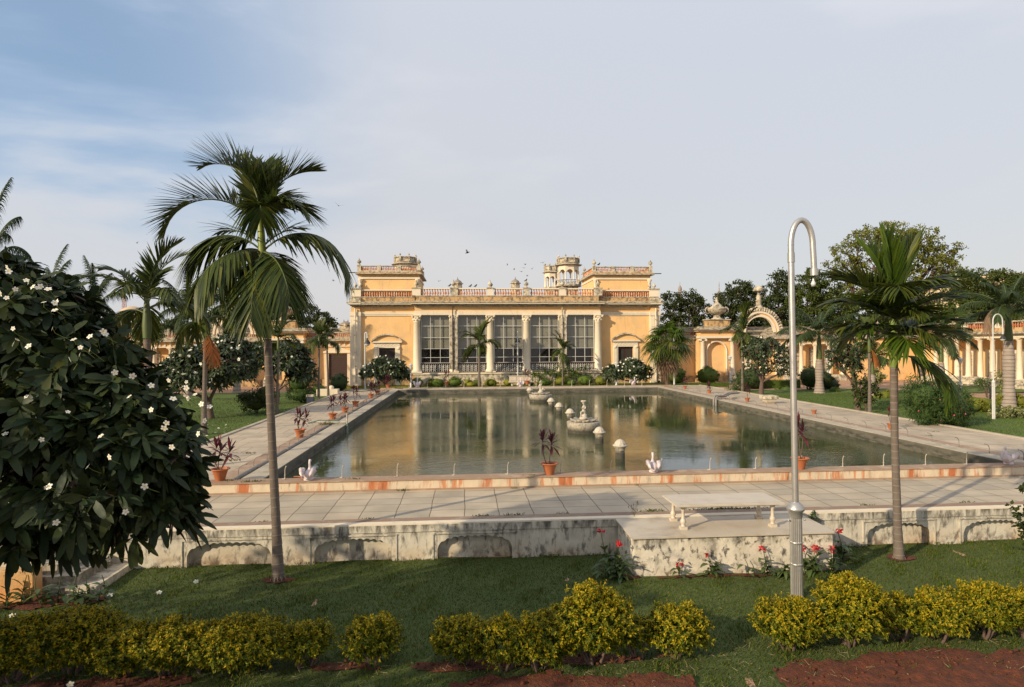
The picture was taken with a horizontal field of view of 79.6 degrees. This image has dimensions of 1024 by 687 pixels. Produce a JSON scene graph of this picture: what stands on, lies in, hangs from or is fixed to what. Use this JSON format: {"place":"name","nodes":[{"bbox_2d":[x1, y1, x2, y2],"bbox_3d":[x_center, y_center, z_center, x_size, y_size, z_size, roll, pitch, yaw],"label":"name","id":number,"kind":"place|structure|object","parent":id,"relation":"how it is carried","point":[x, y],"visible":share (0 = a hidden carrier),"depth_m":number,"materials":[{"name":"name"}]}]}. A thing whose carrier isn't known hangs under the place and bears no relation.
{"place":"outdoors","nodes":[
{"label":"outdoors","id":0,"kind":"place"},
{"bbox_2d":[161,392,324,438],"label":"lawn","id":1,"kind":"structure","parent":0,"point":[225,396],"depth_m":38.40,"materials":[{"name":"green plant"}]},
{"bbox_2d":[0,177,32,261],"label":"royal palm","id":2,"kind":"object","parent":1,"relation":"on","point":[5,236],"visible":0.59,"depth_m":40.22,"materials":[{"name":"plant"}]},
{"bbox_2d":[71,255,127,314],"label":"royal palm","id":3,"kind":"object","parent":1,"relation":"on","point":[93,282],"visible":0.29,"depth_m":49.55,"materials":[{"name":"plant"}]},
{"bbox_2d":[73,234,214,374],"bbox_3d":[-11.341,0.405,19.062,3.621,7.557,3.753,0,0,-4],"label":"areca palm","id":4,"kind":"object","parent":1,"relation":"on","point":[151,275],"visible":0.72,"depth_m":19.14,"materials":[{"name":"green plant"}]},
{"bbox_2d":[155,272,220,396],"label":"royal palm","id":5,"kind":"object","parent":1,"relation":"on","point":[173,324],"visible":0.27,"depth_m":49.41,"materials":[{"name":"plant"}]},
{"bbox_2d":[155,287,248,434],"bbox_3d":[-13.954,0.306,28.190,3.591,7.854,3.711,0,0,-4],"label":"areca palm","id":6,"kind":"object","parent":1,"relation":"on","point":[180,339],"visible":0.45,"depth_m":28.18,"materials":[{"name":"green plant"}]},
{"bbox_2d":[154,332,262,418],"bbox_3d":[-17.341,1.776,34.784,6.175,4.967,4.445,0,0,-4],"label":"frangipani tree","id":7,"kind":"object","parent":1,"relation":"on","point":[186,368],"visible":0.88,"depth_m":33.81,"materials":[{"name":"green plant"}]},
{"bbox_2d":[234,382,280,412],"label":"shrub","id":8,"kind":"object","parent":1,"relation":"on","point":[257,402],"visible":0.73,"depth_m":36.91,"materials":[{"name":"green plant"}]},
{"bbox_2d":[261,314,302,413],"bbox_3d":[-13.925,1.231,36.587,2.680,6.061,2.468,0,0,-4],"label":"areca palm","id":9,"kind":"object","parent":1,"relation":"on","point":[278,342],"visible":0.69,"depth_m":36.66,"materials":[{"name":"green plant"}]},
{"bbox_2d":[247,339,319,399],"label":"frangipani tree","id":10,"kind":"object","parent":1,"relation":"on","point":[303,363],"visible":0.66,"depth_m":42.70,"materials":[{"name":"green plant"}]},
{"bbox_2d":[285,372,315,402],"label":"shrub","id":11,"kind":"object","parent":1,"relation":"on","point":[297,391],"visible":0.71,"depth_m":43.30,"materials":[{"name":"green plant"}]},
{"bbox_2d":[304,317,335,398],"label":"areca palm","id":12,"kind":"object","parent":1,"relation":"on","point":[319,329],"visible":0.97,"depth_m":46.71,"materials":[{"name":"green plant"}]},
{"bbox_2d":[309,320,341,396],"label":"areca palm","id":13,"kind":"object","parent":1,"relation":"on","point":[334,344],"visible":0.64,"depth_m":49.26,"materials":[{"name":"green plant"}]},
{"bbox_2d":[186,389,379,479],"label":"path","id":14,"kind":"structure","parent":0,"point":[254,438],"depth_m":28.06,"materials":[{"name":"stone"}]},
{"bbox_2d":[346,259,663,385],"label":"palace","id":15,"kind":"structure","parent":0,"point":[611,316],"depth_m":62.08,"materials":[{"name":"paint"}]},
{"bbox_2d":[392,253,417,270],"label":"roof pavilion","id":16,"kind":"structure","parent":15,"relation":"on","point":[408,260],"depth_m":78.03,"materials":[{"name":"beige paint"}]},
{"bbox_2d":[421,315,449,362],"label":"window","id":17,"kind":"structure","parent":15,"relation":"in","point":[435,329],"depth_m":61.82,"materials":[{"name":"glass"}]},
{"bbox_2d":[457,315,486,362],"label":"window","id":18,"kind":"structure","parent":15,"relation":"in","point":[465,322],"depth_m":62.08,"materials":[{"name":"glass"}]},
{"bbox_2d":[494,315,522,362],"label":"window","id":19,"kind":"structure","parent":15,"relation":"in","point":[506,327],"depth_m":62.38,"materials":[{"name":"glass"}]},
{"bbox_2d":[530,315,558,361],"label":"window","id":20,"kind":"structure","parent":15,"relation":"in","point":[541,326],"depth_m":62.66,"materials":[{"name":"glass"}]},
{"bbox_2d":[543,263,560,294],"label":"roof pavilion","id":21,"kind":"structure","parent":15,"relation":"on","point":[550,271],"depth_m":87.92,"materials":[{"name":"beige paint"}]},
{"bbox_2d":[555,254,581,294],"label":"roof pavilion","id":22,"kind":"structure","parent":15,"relation":"on","point":[565,264],"depth_m":79.81,"materials":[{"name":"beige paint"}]},
{"bbox_2d":[567,315,593,361],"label":"window","id":23,"kind":"structure","parent":15,"relation":"in","point":[580,328],"depth_m":62.93,"materials":[{"name":"glass"}]},
{"bbox_2d":[0,539,1023,686],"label":"lawn","id":24,"kind":"structure","parent":0,"point":[763,680],"depth_m":11.30,"materials":[{"name":"green plant"}]},
{"bbox_2d":[0,610,61,684],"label":"hedge bush","id":25,"kind":"object","parent":24,"relation":"on","point":[13,629],"visible":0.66,"depth_m":8.54,"materials":[{"name":"green plant"}]},
{"bbox_2d":[0,553,132,602],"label":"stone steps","id":26,"kind":"structure","parent":24,"relation":"on","point":[112,573],"depth_m":11.78,"materials":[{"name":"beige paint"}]},
{"bbox_2d":[10,603,134,677],"bbox_3d":[-6.393,4.310,8.907,1.518,1.067,1.352,0,0,-4],"label":"hedge bush","id":27,"kind":"object","parent":24,"relation":"on","point":[74,629],"visible":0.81,"depth_m":8.59,"materials":[{"name":"green plant"}]},
{"bbox_2d":[78,618,170,678],"bbox_3d":[-5.542,4.418,8.828,1.142,0.836,1.077,0,0,-40],"label":"hedge bush","id":28,"kind":"object","parent":24,"relation":"on","point":[112,642],"visible":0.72,"depth_m":8.56,"materials":[{"name":"green plant"}]},
{"bbox_2d":[168,616,238,674],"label":"hedge bush","id":29,"kind":"object","parent":24,"relation":"on","point":[201,628],"visible":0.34,"depth_m":8.78,"materials":[{"name":"green plant"}]},
{"bbox_2d":[185,609,296,673],"bbox_3d":[-3.886,4.388,8.943,1.550,0.877,1.269,0,0,-4],"label":"hedge bush","id":30,"kind":"object","parent":24,"relation":"on","point":[239,654],"visible":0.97,"depth_m":8.64,"materials":[{"name":"green plant"}]},
{"bbox_2d":[143,132,354,582],"bbox_3d":[-5.186,0.307,12.430,3.992,9.030,3.023,0,0,-4],"label":"areca palm","id":31,"kind":"object","parent":24,"relation":"on","point":[263,283],"visible":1,"depth_m":12.11,"materials":[{"name":"green plant"}]},
{"bbox_2d":[336,610,406,666],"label":"hedge bush","id":32,"kind":"object","parent":24,"relation":"on","point":[381,632],"visible":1,"depth_m":8.93,"materials":[{"name":"green plant"}]},
{"bbox_2d":[0,553,1023,686],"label":"soil bed","id":33,"kind":"object","parent":24,"relation":"on","point":[973,670],"visible":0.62,"depth_m":8.69,"materials":[{"name":"brown soil"}]},
{"bbox_2d":[0,246,225,594],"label":"frangipani tree","id":34,"kind":"object","parent":33,"relation":"on","point":[97,444],"visible":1,"depth_m":7.15,"materials":[{"name":"green plant"}]},
{"bbox_2d":[121,613,206,676],"bbox_3d":[-4.925,4.384,8.845,1.182,0.900,1.085,0,0,22],"label":"hedge bush","id":35,"kind":"object","parent":33,"relation":"on","point":[155,655],"visible":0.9,"depth_m":8.58,"materials":[{"name":"green plant"}]},
{"bbox_2d":[274,616,337,670],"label":"hedge bush","id":36,"kind":"object","parent":33,"relation":"on","point":[314,635],"visible":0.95,"depth_m":8.91,"materials":[{"name":"green plant"}]},
{"bbox_2d":[428,611,489,664],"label":"hedge bush","id":37,"kind":"object","parent":33,"relation":"on","point":[451,633],"visible":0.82,"depth_m":8.94,"materials":[{"name":"green plant"}]},
{"bbox_2d":[467,610,536,671],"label":"hedge bush","id":38,"kind":"object","parent":33,"relation":"on","point":[496,633],"visible":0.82,"depth_m":8.73,"materials":[{"name":"green plant"}]},
{"bbox_2d":[3,570,1023,686],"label":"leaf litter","id":39,"kind":"object","parent":33,"relation":"on","point":[604,665],"visible":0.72,"depth_m":8.86,"materials":[{"name":"brown plant"}]},
{"bbox_2d":[44,647,1023,686],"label":"soil clods","id":40,"kind":"object","parent":33,"relation":"on","point":[190,679],"visible":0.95,"depth_m":8.70,"materials":[{"name":"soil"}]},
{"bbox_2d":[508,608,576,673],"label":"hedge bush","id":41,"kind":"object","parent":33,"relation":"on","point":[551,645],"visible":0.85,"depth_m":8.67,"materials":[{"name":"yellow plant"}]},
{"bbox_2d":[548,578,643,665],"bbox_3d":[1.217,4.143,9.034,1.378,1.312,1.153,0,0,-4],"label":"hedge bush","id":42,"kind":"object","parent":33,"relation":"on","point":[590,610],"visible":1,"depth_m":8.76,"materials":[{"name":"yellow plant"}]},
{"bbox_2d":[590,528,621,578],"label":"canna plant","id":43,"kind":"object","parent":33,"relation":"on","point":[606,560],"visible":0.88,"depth_m":12.45,"materials":[{"name":"green plant"}]},
{"bbox_2d":[607,540,635,583],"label":"canna plant","id":44,"kind":"object","parent":33,"relation":"on","point":[620,570],"visible":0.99,"depth_m":12.30,"materials":[{"name":"green plant"}]},
{"bbox_2d":[624,612,656,660],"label":"hedge bush","id":45,"kind":"object","parent":33,"relation":"on","point":[643,638],"visible":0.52,"depth_m":9.13,"materials":[{"name":"yellow plant"}]},
{"bbox_2d":[695,553,725,578],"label":"canna plant","id":46,"kind":"object","parent":33,"relation":"on","point":[714,567],"visible":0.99,"depth_m":12.40,"materials":[{"name":"green plant"}]},
{"bbox_2d":[803,545,825,577],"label":"canna plant","id":47,"kind":"object","parent":33,"relation":"on","point":[809,569],"visible":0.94,"depth_m":12.52,"materials":[{"name":"green plant"}]},
{"bbox_2d":[141,421,1021,568],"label":"weeds","id":48,"kind":"object","parent":24,"relation":"on","point":[650,509],"visible":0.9,"depth_m":14.40,"materials":[{"name":"green plant"}]},
{"bbox_2d":[641,599,715,659],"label":"hedge bush","id":49,"kind":"object","parent":24,"relation":"on","point":[669,621],"visible":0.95,"depth_m":9.07,"materials":[{"name":"yellow plant"}]},
{"bbox_2d":[746,591,831,651],"bbox_3d":[4.269,4.326,9.540,1.224,0.916,1.130,0,0,15],"label":"hedge bush","id":50,"kind":"object","parent":24,"relation":"on","point":[781,614],"visible":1,"depth_m":9.28,"materials":[{"name":"yellow plant"}]},
{"bbox_2d":[786,217,817,597],"bbox_3d":[5.389,1.234,11.372,0.616,7.159,0.324,0,0,9],"label":"lamp post","id":51,"kind":"object","parent":24,"relation":"on","point":[795,508],"visible":0.93,"depth_m":11.35,"materials":[{"name":"silver metal"}]},
{"bbox_2d":[808,570,898,647],"bbox_3d":[5.289,4.178,9.547,1.254,1.200,1.181,0,0,32],"label":"hedge bush","id":52,"kind":"object","parent":24,"relation":"on","point":[846,597],"visible":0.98,"depth_m":9.29,"materials":[{"name":"yellow plant"}]},
{"bbox_2d":[810,221,980,560],"bbox_3d":[8.341,1.007,13.420,3.238,7.480,2.974,0,0,-4],"label":"areca palm","id":53,"kind":"object","parent":24,"relation":"on","point":[892,292],"visible":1,"depth_m":13.19,"materials":[{"name":"green plant"}]},
{"bbox_2d":[877,589,932,642],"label":"hedge bush","id":54,"kind":"object","parent":24,"relation":"on","point":[903,606],"visible":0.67,"depth_m":9.53,"materials":[{"name":"yellow plant"}]},
{"bbox_2d":[904,584,987,643],"bbox_3d":[6.787,4.319,9.731,1.231,0.901,1.028,0,0,-4],"label":"hedge bush","id":55,"kind":"object","parent":24,"relation":"on","point":[951,621],"visible":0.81,"depth_m":9.47,"materials":[{"name":"yellow plant"}]},
{"bbox_2d":[943,575,1023,639],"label":"hedge bush","id":56,"kind":"object","parent":24,"relation":"on","point":[979,593],"visible":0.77,"depth_m":9.60,"materials":[{"name":"yellow plant"}]},
{"bbox_2d":[987,582,1023,638],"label":"hedge bush","id":57,"kind":"object","parent":24,"relation":"on","point":[1018,593],"visible":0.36,"depth_m":9.79,"materials":[{"name":"yellow plant"}]},
{"bbox_2d":[1005,482,1023,550],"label":"shrub","id":58,"kind":"object","parent":24,"relation":"on","point":[1018,516],"visible":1,"depth_m":12.29,"materials":[{"name":"green plant"}]},
{"bbox_2d":[0,0,1023,327],"label":"sky","id":59,"kind":"structure","parent":0,"point":[689,138],"materials":[{"name":"blue"}]},
{"bbox_2d":[28,366,1023,686],"bbox_3d":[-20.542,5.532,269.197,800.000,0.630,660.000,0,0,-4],"label":"ground","id":60,"kind":"structure","parent":0,"point":[846,384],"depth_m":58.22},
{"bbox_2d":[128,307,349,386],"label":"arcade wing","id":61,"kind":"structure","parent":60,"relation":"on","point":[339,363],"depth_m":64.43,"materials":[{"name":"yellow paint"}]},
{"bbox_2d":[329,354,346,377],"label":"shutter door","id":62,"kind":"structure","parent":61,"relation":"in","point":[337,364],"depth_m":64.71,"materials":[{"name":"brown paint"}]},
{"bbox_2d":[280,303,338,327],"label":"tree","id":63,"kind":"object","parent":60,"relation":"on","point":[329,321],"visible":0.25,"depth_m":93.58,"materials":[{"name":"green plant"}]},
{"bbox_2d":[107,504,1023,568],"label":"retaining wall","id":64,"kind":"structure","parent":60,"relation":"on","point":[430,539],"depth_m":13.66,"materials":[{"name":"beige paint"}]},
{"bbox_2d":[169,501,1023,526],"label":"kerb strip","id":65,"kind":"object","parent":64,"relation":"on","point":[589,514],"visible":0.25,"depth_m":14.11,"materials":[{"name":"brown stone"}]},
{"bbox_2d":[615,514,836,575],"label":"stone platform","id":66,"kind":"structure","parent":64,"relation":"attached to","point":[657,546],"depth_m":12.66,"materials":[{"name":"stone"}]},
{"bbox_2d":[662,492,784,529],"bbox_3d":[4.573,3.649,13.392,2.340,0.542,0.940,0,0,-4],"label":"marble bench","id":67,"kind":"object","parent":66,"relation":"on","point":[682,502],"visible":1,"depth_m":13.22,"materials":[{"name":"white stone"}]},
{"bbox_2d":[202,385,1023,444],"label":"path kerb","id":68,"kind":"structure","parent":60,"relation":"on","point":[242,428],"depth_m":32.81,"materials":[{"name":"stone"}]},
{"bbox_2d":[203,462,1023,494],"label":"pool kerb","id":69,"kind":"structure","parent":60,"relation":"on","point":[523,480],"depth_m":17.15,"materials":[{"name":"beige stone"}]},
{"bbox_2d":[208,433,239,480],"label":"potted plant","id":70,"kind":"object","parent":69,"relation":"on","point":[219,473],"visible":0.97,"depth_m":16.60,"materials":[{"name":"orange plant"}]},
{"bbox_2d":[533,429,560,474],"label":"potted plant","id":71,"kind":"object","parent":69,"relation":"on","point":[549,466],"visible":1,"depth_m":17.14,"materials":[{"name":"brown plant"}]},
{"bbox_2d":[789,411,816,469],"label":"potted plant","id":72,"kind":"object","parent":69,"relation":"on","point":[802,461],"visible":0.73,"depth_m":17.69,"materials":[{"name":"plant"}]},
{"bbox_2d":[660,288,712,326],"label":"tree","id":73,"kind":"object","parent":60,"relation":"on","point":[690,300],"visible":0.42,"depth_m":83.44,"materials":[{"name":"green plant"}]},
{"bbox_2d":[695,365,719,382],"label":"clipped bush","id":74,"kind":"object","parent":60,"relation":"on","point":[705,374],"visible":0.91,"depth_m":61.86,"materials":[{"name":"green plant"}]},
{"bbox_2d":[705,279,768,326],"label":"tree","id":75,"kind":"object","parent":60,"relation":"on","point":[744,290],"visible":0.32,"depth_m":85.92,"materials":[{"name":"green plant"}]},
{"bbox_2d":[761,267,810,326],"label":"tree","id":76,"kind":"object","parent":60,"relation":"on","point":[777,298],"visible":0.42,"depth_m":82.44,"materials":[{"name":"green plant"}]},
{"bbox_2d":[661,285,918,382],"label":"arcade wing","id":77,"kind":"structure","parent":60,"relation":"on","point":[712,347],"depth_m":67.94,"materials":[{"name":"yellow paint"}]},
{"bbox_2d":[783,267,859,326],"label":"tree","id":78,"kind":"object","parent":60,"relation":"on","point":[815,294],"visible":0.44,"depth_m":76.25,"materials":[{"name":"green plant"}]},
{"bbox_2d":[820,220,969,321],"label":"tree","id":79,"kind":"object","parent":60,"relation":"on","point":[935,259],"visible":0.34,"depth_m":91.80,"materials":[{"name":"green plant"}]},
{"bbox_2d":[835,294,977,349],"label":"tree","id":80,"kind":"object","parent":60,"relation":"on","point":[881,319],"visible":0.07,"depth_m":80.97,"materials":[{"name":"green plant"}]},
{"bbox_2d":[904,310,978,371],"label":"royal palm","id":81,"kind":"object","parent":60,"relation":"on","point":[955,356],"visible":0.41,"depth_m":49.09,"materials":[{"name":"plant"}]},
{"bbox_2d":[914,320,1023,388],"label":"colonnade building","id":82,"kind":"structure","parent":60,"relation":"on","point":[975,364],"depth_m":60.09,"materials":[{"name":"paint"}]},
{"bbox_2d":[941,266,1023,328],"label":"tree","id":83,"kind":"object","parent":60,"relation":"on","point":[993,277],"visible":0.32,"depth_m":84.40,"materials":[{"name":"green plant"}]},
{"bbox_2d":[393,382,686,386],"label":"garden strip","id":84,"kind":"object","parent":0,"point":[575,384],"visible":0.23,"depth_m":61.07,"materials":[{"name":"plant"}]},
{"bbox_2d":[358,355,412,384],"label":"frangipani tree","id":85,"kind":"object","parent":84,"relation":"on","point":[393,368],"visible":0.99,"depth_m":56.50,"materials":[{"name":"green plant"}]},
{"bbox_2d":[457,315,502,385],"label":"areca palm","id":86,"kind":"object","parent":84,"relation":"on","point":[478,336],"visible":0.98,"depth_m":58.17,"materials":[{"name":"green plant"}]},
{"bbox_2d":[550,330,576,385],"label":"areca palm","id":87,"kind":"object","parent":84,"relation":"on","point":[562,356],"visible":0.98,"depth_m":58.34,"materials":[{"name":"green plant"}]},
{"bbox_2d":[601,357,654,384],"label":"frangipani tree","id":88,"kind":"object","parent":84,"relation":"on","point":[630,367],"visible":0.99,"depth_m":58.20,"materials":[{"name":"green plant"}]},
{"bbox_2d":[638,320,697,384],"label":"fan palm","id":89,"kind":"object","parent":84,"relation":"on","point":[666,356],"visible":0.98,"depth_m":58.15,"materials":[{"name":"green plant"}]},
{"bbox_2d":[201,476,1023,522],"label":"path","id":90,"kind":"structure","parent":0,"point":[382,504],"depth_m":15.64,"materials":[{"name":"grey stone"}]},
{"bbox_2d":[283,391,963,477],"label":"water","id":91,"kind":"structure","parent":0,"point":[443,434],"depth_m":26.26,"materials":[{"name":"liquid"}]},
{"bbox_2d":[567,400,599,433],"bbox_3d":[3.340,3.488,28.724,1.558,1.674,1.558,0,0,-4],"label":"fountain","id":92,"kind":"object","parent":91,"relation":"in","point":[583,424],"visible":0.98,"depth_m":28.22,"materials":[{"name":"stone"}]},
{"bbox_2d":[225,385,1023,478],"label":"pool side kerb","id":93,"kind":"structure","parent":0,"point":[292,459],"depth_m":27.85,"materials":[{"name":"grey stone"}]},
{"bbox_2d":[233,390,388,478],"bbox_3d":[-9.052,3.891,34.344,0.170,0.162,35.103,0,0,-4],"label":"supply pipe","id":94,"kind":"object","parent":93,"relation":"on","point":[250,470],"visible":0.72,"depth_m":23.25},
{"bbox_2d":[671,386,1023,456],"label":"path","id":95,"kind":"structure","parent":0,"point":[994,442],"depth_m":29.23,"materials":[{"name":"stone"}]},
{"bbox_2d":[738,388,1023,436],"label":"lawn","id":96,"kind":"structure","parent":0,"point":[827,391],"depth_m":40.04,"materials":[{"name":"plant"}]},
{"bbox_2d":[719,301,758,390],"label":"areca palm","id":97,"kind":"object","parent":96,"relation":"on","point":[742,323],"visible":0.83,"depth_m":50.94,"materials":[{"name":"green plant"}]},
{"bbox_2d":[739,336,797,393],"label":"frangipani tree","id":98,"kind":"object","parent":96,"relation":"on","point":[755,350],"visible":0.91,"depth_m":48.77,"materials":[{"name":"green plant"}]},
{"bbox_2d":[796,365,834,389],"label":"clipped bush","id":99,"kind":"object","parent":96,"relation":"on","point":[807,377],"visible":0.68,"depth_m":53.48,"materials":[{"name":"green plant"}]},
{"bbox_2d":[776,295,863,393],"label":"royal palm","id":100,"kind":"object","parent":96,"relation":"on","point":[817,325],"visible":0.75,"depth_m":49.86,"materials":[{"name":"green plant"}]},
{"bbox_2d":[822,343,864,409],"bbox_3d":[20.001,1.929,36.977,2.658,4.261,1.500,0,0,-4],"label":"frangipani tree","id":101,"kind":"object","parent":96,"relation":"on","point":[854,364],"visible":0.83,"depth_m":36.79,"materials":[{"name":"green plant"}]},
{"bbox_2d":[850,372,881,410],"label":"shrub","id":102,"kind":"object","parent":96,"relation":"on","point":[861,395],"visible":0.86,"depth_m":36.50,"materials":[{"name":"green plant"}]},
{"bbox_2d":[849,314,887,411],"bbox_3d":[20.694,1.093,35.195,2.777,5.931,2.522,0,0,-20],"label":"areca palm","id":103,"kind":"object","parent":96,"relation":"on","point":[868,346],"visible":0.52,"depth_m":35.31,"materials":[{"name":"green plant"}]},
{"bbox_2d":[849,333,899,395],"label":"royal palm","id":104,"kind":"object","parent":96,"relation":"on","point":[881,358],"visible":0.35,"depth_m":45.85,"materials":[{"name":"plant"}]},
{"bbox_2d":[898,373,979,426],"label":"shrub","id":105,"kind":"object","parent":96,"relation":"on","point":[927,406],"visible":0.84,"depth_m":29.20,"materials":[{"name":"green plant"}]},
{"bbox_2d":[953,271,1023,408],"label":"royal palm","id":106,"kind":"object","parent":96,"relation":"on","point":[1012,294],"visible":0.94,"depth_m":36.87,"materials":[{"name":"green plant"}]},
{"bbox_2d":[991,314,1005,418],"bbox_3d":[25.675,1.248,32.426,0.792,5.656,0.272,0,0,-4],"label":"lamp post","id":107,"kind":"object","parent":96,"relation":"on","point":[1002,337],"visible":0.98,"depth_m":32.38,"materials":[{"name":"metal"}]},
{"bbox_2d":[987,404,1023,418],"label":"shrub","id":108,"kind":"object","parent":96,"relation":"on","point":[1005,412],"visible":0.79,"depth_m":32.86,"materials":[{"name":"green plant"}]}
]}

